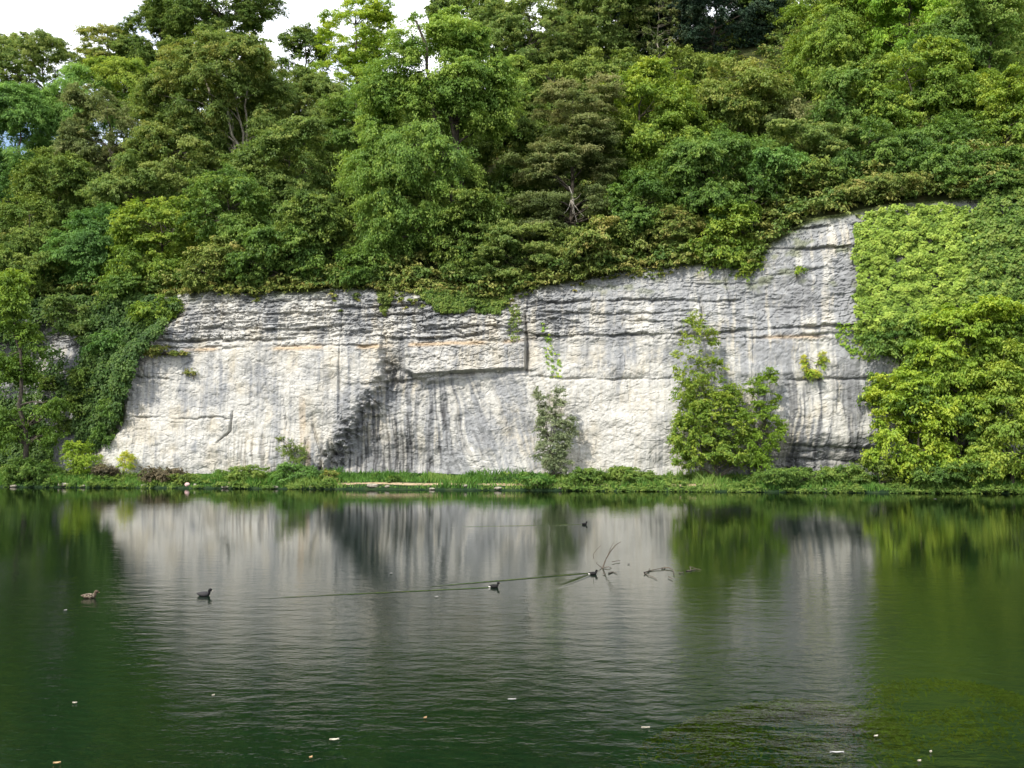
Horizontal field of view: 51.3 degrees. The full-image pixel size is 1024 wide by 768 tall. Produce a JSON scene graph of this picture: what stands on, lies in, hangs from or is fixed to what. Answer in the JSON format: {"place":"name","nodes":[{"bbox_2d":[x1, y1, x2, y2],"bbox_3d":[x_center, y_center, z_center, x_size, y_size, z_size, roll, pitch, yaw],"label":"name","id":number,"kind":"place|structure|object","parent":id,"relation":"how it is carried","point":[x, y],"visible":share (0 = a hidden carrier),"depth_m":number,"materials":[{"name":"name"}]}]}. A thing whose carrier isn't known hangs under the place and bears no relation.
{"place":"outdoors","nodes":[
{"label":"outdoors","id":0,"kind":"place"},
{"bbox_2d":[0,0,803,154],"label":"sky","id":1,"kind":"structure","parent":0,"point":[57,17],"materials":[{"name":"white"}]},
{"bbox_2d":[0,464,1023,493],"bbox_3d":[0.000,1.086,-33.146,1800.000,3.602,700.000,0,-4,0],"label":"ground","id":2,"kind":"structure","parent":0,"point":[360,487],"depth_m":98.89,"materials":[{"name":"green plant"}]},
{"bbox_2d":[0,398,58,471],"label":"shrub","id":3,"kind":"object","parent":2,"relation":"on","point":[36,453],"visible":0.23,"depth_m":114.92,"materials":[{"name":"green plant"}]},
{"bbox_2d":[0,456,66,485],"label":"waterside shrub","id":4,"kind":"object","parent":2,"relation":"on","point":[33,469],"visible":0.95,"depth_m":106.59,"materials":[{"name":"green plant"}]},
{"bbox_2d":[0,267,71,479],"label":"broadleaf tree","id":5,"kind":"object","parent":2,"relation":"on","point":[21,374],"visible":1,"depth_m":108.66,"materials":[{"name":"green plant"}]},
{"bbox_2d":[59,439,108,475],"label":"waterside shrub","id":6,"kind":"object","parent":2,"relation":"on","point":[81,459],"visible":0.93,"depth_m":107.17,"materials":[{"name":"green plant"}]},
{"bbox_2d":[270,461,320,482],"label":"waterside shrub","id":7,"kind":"object","parent":2,"relation":"on","point":[304,471],"visible":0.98,"depth_m":101.81,"materials":[{"name":"green plant"}]},
{"bbox_2d":[0,468,1023,493],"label":"bank weeds","id":8,"kind":"object","parent":2,"relation":"on","point":[683,479],"visible":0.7,"depth_m":94.64,"materials":[{"name":"green plant"}]},
{"bbox_2d":[529,385,578,475],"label":"waterside shrub","id":9,"kind":"object","parent":2,"relation":"on","point":[551,460],"visible":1,"depth_m":98.55,"materials":[{"name":"green plant"}]},
{"bbox_2d":[605,465,656,483],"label":"waterside shrub","id":10,"kind":"object","parent":2,"relation":"on","point":[629,473],"visible":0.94,"depth_m":95.73,"materials":[{"name":"green plant"}]},
{"bbox_2d":[665,308,744,470],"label":"sapling","id":11,"kind":"object","parent":2,"relation":"on","point":[691,392],"visible":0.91,"depth_m":96.54,"materials":[{"name":"green plant"}]},
{"bbox_2d":[665,386,758,476],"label":"waterside shrub","id":12,"kind":"object","parent":2,"relation":"on","point":[720,449],"visible":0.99,"depth_m":95.00,"materials":[{"name":"green plant"}]},
{"bbox_2d":[735,366,788,473],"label":"waterside shrub","id":13,"kind":"object","parent":2,"relation":"on","point":[762,460],"visible":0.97,"depth_m":95.01,"materials":[{"name":"green plant"}]},
{"bbox_2d":[750,465,845,486],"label":"waterside shrub","id":14,"kind":"object","parent":2,"relation":"on","point":[794,475],"visible":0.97,"depth_m":92.10,"materials":[{"name":"green plant"}]},
{"bbox_2d":[823,461,872,484],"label":"waterside shrub","id":15,"kind":"object","parent":2,"relation":"on","point":[859,474],"visible":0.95,"depth_m":91.65,"materials":[{"name":"green plant"}]},
{"bbox_2d":[852,310,946,448],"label":"broadleaf tree","id":16,"kind":"object","parent":2,"relation":"on","point":[872,339],"visible":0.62,"depth_m":93.89,"materials":[{"name":"green plant"}]},
{"bbox_2d":[858,363,979,482],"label":"maple tree","id":17,"kind":"object","parent":2,"relation":"on","point":[907,462],"visible":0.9,"depth_m":90.85,"materials":[{"name":"green plant"}]},
{"bbox_2d":[904,456,987,487],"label":"waterside shrub","id":18,"kind":"object","parent":2,"relation":"on","point":[943,476],"visible":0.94,"depth_m":89.03,"materials":[{"name":"green plant"}]},
{"bbox_2d":[877,366,1015,459],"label":"broadleaf tree","id":19,"kind":"object","parent":2,"relation":"on","point":[964,418],"visible":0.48,"depth_m":90.68,"materials":[{"name":"green plant"}]},
{"bbox_2d":[894,294,1023,459],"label":"maple tree","id":20,"kind":"object","parent":2,"relation":"on","point":[943,351],"visible":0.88,"depth_m":90.99,"materials":[{"name":"green plant"}]},
{"bbox_2d":[897,304,1023,439],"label":"broadleaf tree","id":21,"kind":"object","parent":2,"relation":"on","point":[1019,326],"visible":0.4,"depth_m":91.37,"materials":[{"name":"green plant"}]},
{"bbox_2d":[960,338,1023,493],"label":"maple tree","id":22,"kind":"object","parent":2,"relation":"on","point":[997,460],"visible":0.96,"depth_m":88.73,"materials":[{"name":"green plant"}]},
{"bbox_2d":[0,487,1023,767],"bbox_3d":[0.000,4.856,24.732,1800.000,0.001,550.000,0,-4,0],"label":"water","id":23,"kind":"structure","parent":0,"point":[794,629],"depth_m":19.62,"materials":[{"name":"green liquid"}]},
{"bbox_2d":[0,194,1023,474],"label":"cliff","id":24,"kind":"structure","parent":0,"point":[362,384],"depth_m":102.28,"materials":[{"name":"stone"}]},
{"bbox_2d":[0,322,82,424],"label":"ivy","id":25,"kind":"object","parent":24,"relation":"attached to","point":[55,369],"visible":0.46,"depth_m":116.21,"materials":[{"name":"green plant"}]},
{"bbox_2d":[0,294,96,342],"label":"ivy","id":26,"kind":"object","parent":24,"relation":"attached to","point":[36,316],"visible":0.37,"depth_m":117.80,"materials":[{"name":"green plant"}]},
{"bbox_2d":[36,293,97,340],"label":"gully shrub","id":27,"kind":"object","parent":24,"relation":"on","point":[74,328],"visible":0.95,"depth_m":115.10,"materials":[{"name":"green plant"}]},
{"bbox_2d":[62,367,95,417],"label":"gully shrub","id":28,"kind":"object","parent":24,"relation":"on","point":[74,400],"visible":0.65,"depth_m":112.27,"materials":[{"name":"green plant"}]},
{"bbox_2d":[79,328,124,356],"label":"gully shrub","id":29,"kind":"object","parent":24,"relation":"on","point":[104,345],"visible":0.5,"depth_m":111.54,"materials":[{"name":"green plant"}]},
{"bbox_2d":[85,397,124,448],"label":"gully shrub","id":30,"kind":"object","parent":24,"relation":"on","point":[97,429],"visible":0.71,"depth_m":108.95,"materials":[{"name":"green plant"}]},
{"bbox_2d":[70,291,180,452],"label":"ivy","id":31,"kind":"object","parent":24,"relation":"attached to","point":[120,362],"visible":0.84,"depth_m":111.35,"materials":[{"name":"green plant"}]},
{"bbox_2d":[124,294,184,326],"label":"gully shrub","id":32,"kind":"object","parent":24,"relation":"on","point":[141,310],"visible":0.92,"depth_m":110.47,"materials":[{"name":"green plant"}]},
{"bbox_2d":[418,287,514,315],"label":"ivy","id":33,"kind":"object","parent":24,"relation":"attached to","point":[458,301],"visible":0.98,"depth_m":103.17,"materials":[{"name":"green plant"}]},
{"bbox_2d":[154,200,860,313],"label":"cliff edge undergrowth","id":34,"kind":"object","parent":24,"relation":"on","point":[289,285],"visible":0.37,"depth_m":103.58,"materials":[{"name":"green plant"}]},
{"bbox_2d":[850,201,1016,357],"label":"ivy","id":35,"kind":"object","parent":24,"relation":"attached to","point":[890,303],"visible":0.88,"depth_m":94.76,"materials":[{"name":"green plant"}]},
{"bbox_2d":[963,187,1023,381],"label":"ivy","id":36,"kind":"object","parent":24,"relation":"attached to","point":[995,203],"visible":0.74,"depth_m":93.23,"materials":[{"name":"green plant"}]},
{"bbox_2d":[1,0,1023,300],"bbox_3d":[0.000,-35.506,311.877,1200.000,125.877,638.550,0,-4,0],"label":"hillside","id":37,"kind":"structure","parent":0,"point":[747,52],"depth_m":106.95,"materials":[{"name":"green plant"}]},
{"bbox_2d":[0,81,58,214],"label":"broadleaf tree","id":38,"kind":"object","parent":37,"relation":"on","point":[19,112],"visible":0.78,"depth_m":144.45,"materials":[{"name":"green plant"}]},
{"bbox_2d":[0,191,72,263],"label":"broadleaf tree","id":39,"kind":"object","parent":37,"relation":"on","point":[30,235],"visible":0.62,"depth_m":125.80,"materials":[{"name":"green plant"}]},
{"bbox_2d":[0,248,77,297],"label":"broadleaf bush","id":40,"kind":"object","parent":37,"relation":"on","point":[30,265],"visible":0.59,"depth_m":117.63,"materials":[{"name":"green plant"}]},
{"bbox_2d":[0,27,91,103],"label":"broadleaf tree","id":41,"kind":"object","parent":37,"relation":"on","point":[36,50],"visible":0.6,"depth_m":167.55,"materials":[{"name":"green plant"}]},
{"bbox_2d":[3,146,123,234],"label":"broadleaf tree","id":42,"kind":"object","parent":37,"relation":"on","point":[67,166],"visible":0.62,"depth_m":132.31,"materials":[{"name":"green plant"}]},
{"bbox_2d":[27,61,130,178],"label":"broadleaf tree","id":43,"kind":"object","parent":37,"relation":"on","point":[71,72],"visible":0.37,"depth_m":150.61,"materials":[{"name":"green plant"}]},
{"bbox_2d":[37,201,143,295],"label":"broadleaf tree","id":44,"kind":"object","parent":37,"relation":"on","point":[90,240],"visible":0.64,"depth_m":118.10,"materials":[{"name":"green plant"}]},
{"bbox_2d":[50,80,146,197],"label":"broadleaf tree","id":45,"kind":"object","parent":37,"relation":"on","point":[80,143],"visible":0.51,"depth_m":138.82,"materials":[{"name":"green plant"}]},
{"bbox_2d":[72,22,129,154],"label":"broadleaf tree","id":46,"kind":"object","parent":37,"relation":"on","point":[102,30],"visible":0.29,"depth_m":166.74,"materials":[{"name":"green plant"}]},
{"bbox_2d":[88,269,147,308],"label":"broadleaf bush","id":47,"kind":"object","parent":37,"relation":"on","point":[115,286],"visible":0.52,"depth_m":114.14,"materials":[{"name":"green plant"}]},
{"bbox_2d":[80,54,179,137],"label":"broadleaf tree","id":48,"kind":"object","parent":37,"relation":"on","point":[122,69],"visible":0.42,"depth_m":152.46,"materials":[{"name":"green plant"}]},
{"bbox_2d":[105,0,195,85],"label":"broadleaf tree","id":49,"kind":"object","parent":37,"relation":"on","point":[132,46],"visible":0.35,"depth_m":163.37,"materials":[{"name":"green plant"}]},
{"bbox_2d":[81,120,225,232],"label":"broadleaf tree","id":50,"kind":"object","parent":37,"relation":"on","point":[143,179],"visible":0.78,"depth_m":125.06,"materials":[{"name":"green plant"}]},
{"bbox_2d":[98,195,209,295],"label":"broadleaf tree","id":51,"kind":"object","parent":37,"relation":"on","point":[150,244],"visible":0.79,"depth_m":115.72,"materials":[{"name":"green plant"}]},
{"bbox_2d":[117,22,300,176],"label":"broadleaf tree","id":52,"kind":"object","parent":37,"relation":"on","point":[247,71],"visible":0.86,"depth_m":126.97,"materials":[{"name":"green plant"}]},
{"bbox_2d":[177,235,246,289],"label":"broadleaf bush","id":53,"kind":"object","parent":37,"relation":"on","point":[214,248],"visible":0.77,"depth_m":108.55,"materials":[{"name":"green plant"}]},
{"bbox_2d":[139,0,289,73],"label":"broadleaf tree","id":54,"kind":"object","parent":37,"relation":"on","point":[178,16],"visible":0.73,"depth_m":161.05,"materials":[{"name":"green plant"}]},
{"bbox_2d":[176,161,286,256],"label":"broadleaf tree","id":55,"kind":"object","parent":37,"relation":"on","point":[247,193],"visible":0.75,"depth_m":112.28,"materials":[{"name":"green plant"}]},
{"bbox_2d":[221,222,338,287],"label":"broadleaf bush","id":56,"kind":"object","parent":37,"relation":"on","point":[257,240],"visible":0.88,"depth_m":106.64,"materials":[{"name":"green plant"}]},
{"bbox_2d":[209,113,363,228],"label":"broadleaf tree","id":57,"kind":"object","parent":37,"relation":"on","point":[286,181],"visible":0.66,"depth_m":115.92,"materials":[{"name":"green plant"}]},
{"bbox_2d":[249,62,353,172],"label":"broadleaf tree","id":58,"kind":"object","parent":37,"relation":"on","point":[314,86],"visible":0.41,"depth_m":135.10,"materials":[{"name":"green plant"}]},
{"bbox_2d":[274,22,334,105],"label":"broadleaf tree","id":59,"kind":"object","parent":37,"relation":"on","point":[305,35],"visible":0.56,"depth_m":154.10,"materials":[{"name":"green plant"}]},
{"bbox_2d":[263,189,362,264],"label":"broadleaf tree","id":60,"kind":"object","parent":37,"relation":"on","point":[321,214],"visible":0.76,"depth_m":106.88,"materials":[{"name":"green plant"}]},
{"bbox_2d":[316,82,371,166],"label":"broadleaf tree","id":61,"kind":"object","parent":37,"relation":"on","point":[343,137],"visible":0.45,"depth_m":130.58,"materials":[{"name":"green plant"}]},
{"bbox_2d":[305,0,399,124],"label":"broadleaf tree","id":62,"kind":"object","parent":37,"relation":"on","point":[376,13],"visible":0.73,"depth_m":147.32,"materials":[{"name":"green plant"}]},
{"bbox_2d":[326,243,395,291],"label":"broadleaf bush","id":63,"kind":"object","parent":37,"relation":"on","point":[362,274],"visible":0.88,"depth_m":105.38,"materials":[{"name":"green plant"}]},
{"bbox_2d":[327,3,531,275],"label":"ash tree","id":64,"kind":"object","parent":37,"relation":"on","point":[464,92],"visible":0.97,"depth_m":105.95,"materials":[{"name":"green plant"}]},
{"bbox_2d":[429,188,532,283],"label":"broadleaf tree","id":65,"kind":"object","parent":37,"relation":"on","point":[478,204],"visible":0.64,"depth_m":104.32,"materials":[{"name":"green plant"}]},
{"bbox_2d":[464,163,533,231],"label":"broadleaf tree","id":66,"kind":"object","parent":37,"relation":"on","point":[502,178],"visible":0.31,"depth_m":110.57,"materials":[{"name":"green plant"}]},
{"bbox_2d":[449,88,569,198],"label":"broadleaf tree","id":67,"kind":"object","parent":37,"relation":"on","point":[486,151],"visible":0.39,"depth_m":114.77,"materials":[{"name":"green plant"}]},
{"bbox_2d":[0,0,1023,298],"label":"undergrowth","id":68,"kind":"object","parent":37,"relation":"on","point":[794,206],"visible":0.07,"depth_m":103.93,"materials":[{"name":"green plant"}]},
{"bbox_2d":[469,217,577,282],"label":"broadleaf tree","id":69,"kind":"object","parent":37,"relation":"on","point":[508,227],"visible":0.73,"depth_m":102.44,"materials":[{"name":"green plant"}]},
{"bbox_2d":[466,0,611,86],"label":"broadleaf tree","id":70,"kind":"object","parent":37,"relation":"on","point":[559,20],"visible":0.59,"depth_m":135.65,"materials":[{"name":"green plant"}]},
{"bbox_2d":[501,53,609,138],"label":"broadleaf tree","id":71,"kind":"object","parent":37,"relation":"on","point":[535,75],"visible":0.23,"depth_m":123.09,"materials":[{"name":"green plant"}]},
{"bbox_2d":[492,71,627,242],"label":"pine tree","id":72,"kind":"object","parent":37,"relation":"on","point":[594,133],"visible":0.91,"depth_m":105.61,"materials":[{"name":"green plant"}]},
{"bbox_2d":[551,214,646,280],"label":"broadleaf bush","id":73,"kind":"object","parent":37,"relation":"on","point":[588,239],"visible":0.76,"depth_m":100.65,"materials":[{"name":"green plant"}]},
{"bbox_2d":[554,0,673,63],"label":"broadleaf tree","id":74,"kind":"object","parent":37,"relation":"on","point":[611,28],"visible":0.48,"depth_m":137.07,"materials":[{"name":"green plant"}]},
{"bbox_2d":[604,165,682,246],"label":"broadleaf tree","id":75,"kind":"object","parent":37,"relation":"on","point":[633,210],"visible":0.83,"depth_m":101.67,"materials":[{"name":"green plant"}]},
{"bbox_2d":[565,41,730,115],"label":"broadleaf tree","id":76,"kind":"object","parent":37,"relation":"on","point":[696,66],"visible":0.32,"depth_m":122.53,"materials":[{"name":"green plant"}]},
{"bbox_2d":[585,54,723,196],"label":"broadleaf tree","id":77,"kind":"object","parent":37,"relation":"on","point":[671,112],"visible":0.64,"depth_m":109.05,"materials":[{"name":"green plant"}]},
{"bbox_2d":[612,0,709,71],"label":"broadleaf tree","id":78,"kind":"object","parent":37,"relation":"on","point":[660,29],"visible":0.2,"depth_m":139.03,"materials":[{"name":"green plant"}]},
{"bbox_2d":[631,0,693,63],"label":"broadleaf tree","id":79,"kind":"object","parent":37,"relation":"on","point":[659,40],"visible":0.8,"depth_m":135.24,"materials":[{"name":"green plant"}]},
{"bbox_2d":[642,203,707,259],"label":"broadleaf bush","id":80,"kind":"object","parent":37,"relation":"on","point":[670,231],"visible":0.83,"depth_m":100.06,"materials":[{"name":"green plant"}]},
{"bbox_2d":[639,123,783,215],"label":"broadleaf tree","id":81,"kind":"object","parent":37,"relation":"on","point":[693,158],"visible":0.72,"depth_m":101.47,"materials":[{"name":"green plant"}]},
{"bbox_2d":[682,192,768,282],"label":"broadleaf bush","id":82,"kind":"object","parent":37,"relation":"on","point":[743,214],"visible":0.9,"depth_m":98.44,"materials":[{"name":"green plant"}]},
{"bbox_2d":[665,0,792,55],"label":"evergreen tree","id":83,"kind":"object","parent":37,"relation":"on","point":[746,14],"visible":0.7,"depth_m":133.17,"materials":[{"name":"green plant"}]},
{"bbox_2d":[678,165,792,233],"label":"broadleaf bush","id":84,"kind":"object","parent":37,"relation":"on","point":[702,199],"visible":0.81,"depth_m":99.56,"materials":[{"name":"green plant"}]},
{"bbox_2d":[684,51,801,154],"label":"broadleaf tree","id":85,"kind":"object","parent":37,"relation":"on","point":[747,104],"visible":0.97,"depth_m":110.45,"materials":[{"name":"green plant"}]},
{"bbox_2d":[728,0,808,45],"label":"broadleaf tree","id":86,"kind":"object","parent":37,"relation":"on","point":[778,25],"visible":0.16,"depth_m":133.58,"materials":[{"name":"green plant"}]},
{"bbox_2d":[743,144,815,219],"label":"broadleaf tree","id":87,"kind":"object","parent":37,"relation":"on","point":[764,156],"visible":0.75,"depth_m":99.22,"materials":[{"name":"green plant"}]},
{"bbox_2d":[747,86,834,136],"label":"broadleaf tree","id":88,"kind":"object","parent":37,"relation":"on","point":[794,110],"visible":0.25,"depth_m":111.09,"materials":[{"name":"green plant"}]},
{"bbox_2d":[759,118,866,169],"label":"hawthorn tree","id":89,"kind":"object","parent":37,"relation":"on","point":[813,140],"visible":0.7,"depth_m":101.25,"materials":[{"name":"green plant"}]},
{"bbox_2d":[774,154,858,197],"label":"broadleaf bush","id":90,"kind":"object","parent":37,"relation":"on","point":[839,172],"visible":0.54,"depth_m":99.39,"materials":[{"name":"green plant"}]},
{"bbox_2d":[774,0,905,102],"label":"ash tree","id":91,"kind":"object","parent":37,"relation":"on","point":[837,35],"visible":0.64,"depth_m":116.84,"materials":[{"name":"green plant"}]},
{"bbox_2d":[805,47,898,139],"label":"broadleaf tree","id":92,"kind":"object","parent":37,"relation":"on","point":[835,83],"visible":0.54,"depth_m":105.78,"materials":[{"name":"green plant"}]},
{"bbox_2d":[814,114,917,187],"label":"broadleaf tree","id":93,"kind":"object","parent":37,"relation":"on","point":[842,157],"visible":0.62,"depth_m":99.67,"materials":[{"name":"green plant"}]},
{"bbox_2d":[831,170,937,205],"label":"broadleaf bush","id":94,"kind":"object","parent":37,"relation":"on","point":[885,178],"visible":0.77,"depth_m":96.13,"materials":[{"name":"green plant"}]},
{"bbox_2d":[842,0,961,70],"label":"broadleaf tree","id":95,"kind":"object","parent":37,"relation":"on","point":[885,39],"visible":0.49,"depth_m":114.96,"materials":[{"name":"green plant"}]},
{"bbox_2d":[849,34,1007,138],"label":"broadleaf tree","id":96,"kind":"object","parent":37,"relation":"on","point":[942,91],"visible":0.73,"depth_m":104.41,"materials":[{"name":"green plant"}]},
{"bbox_2d":[862,110,1002,180],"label":"broadleaf tree","id":97,"kind":"object","parent":37,"relation":"on","point":[959,126],"visible":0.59,"depth_m":99.92,"materials":[{"name":"green plant"}]},
{"bbox_2d":[888,16,1010,89],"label":"broadleaf tree","id":98,"kind":"object","parent":37,"relation":"on","point":[945,33],"visible":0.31,"depth_m":109.51,"materials":[{"name":"green plant"}]},
{"bbox_2d":[898,138,1023,184],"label":"broadleaf tree","id":99,"kind":"object","parent":37,"relation":"on","point":[942,158],"visible":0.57,"depth_m":95.80,"materials":[{"name":"green plant"}]},
{"bbox_2d":[931,0,1023,81],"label":"broadleaf tree","id":100,"kind":"object","parent":37,"relation":"on","point":[991,16],"visible":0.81,"depth_m":108.66,"materials":[{"name":"green plant"}]},
{"bbox_2d":[939,165,1023,199],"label":"broadleaf bush","id":101,"kind":"object","parent":37,"relation":"on","point":[967,173],"visible":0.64,"depth_m":94.28,"materials":[{"name":"green plant"}]},
{"bbox_2d":[972,62,1023,147],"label":"broadleaf tree","id":102,"kind":"object","parent":37,"relation":"on","point":[999,122],"visible":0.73,"depth_m":100.44,"materials":[{"name":"green plant"}]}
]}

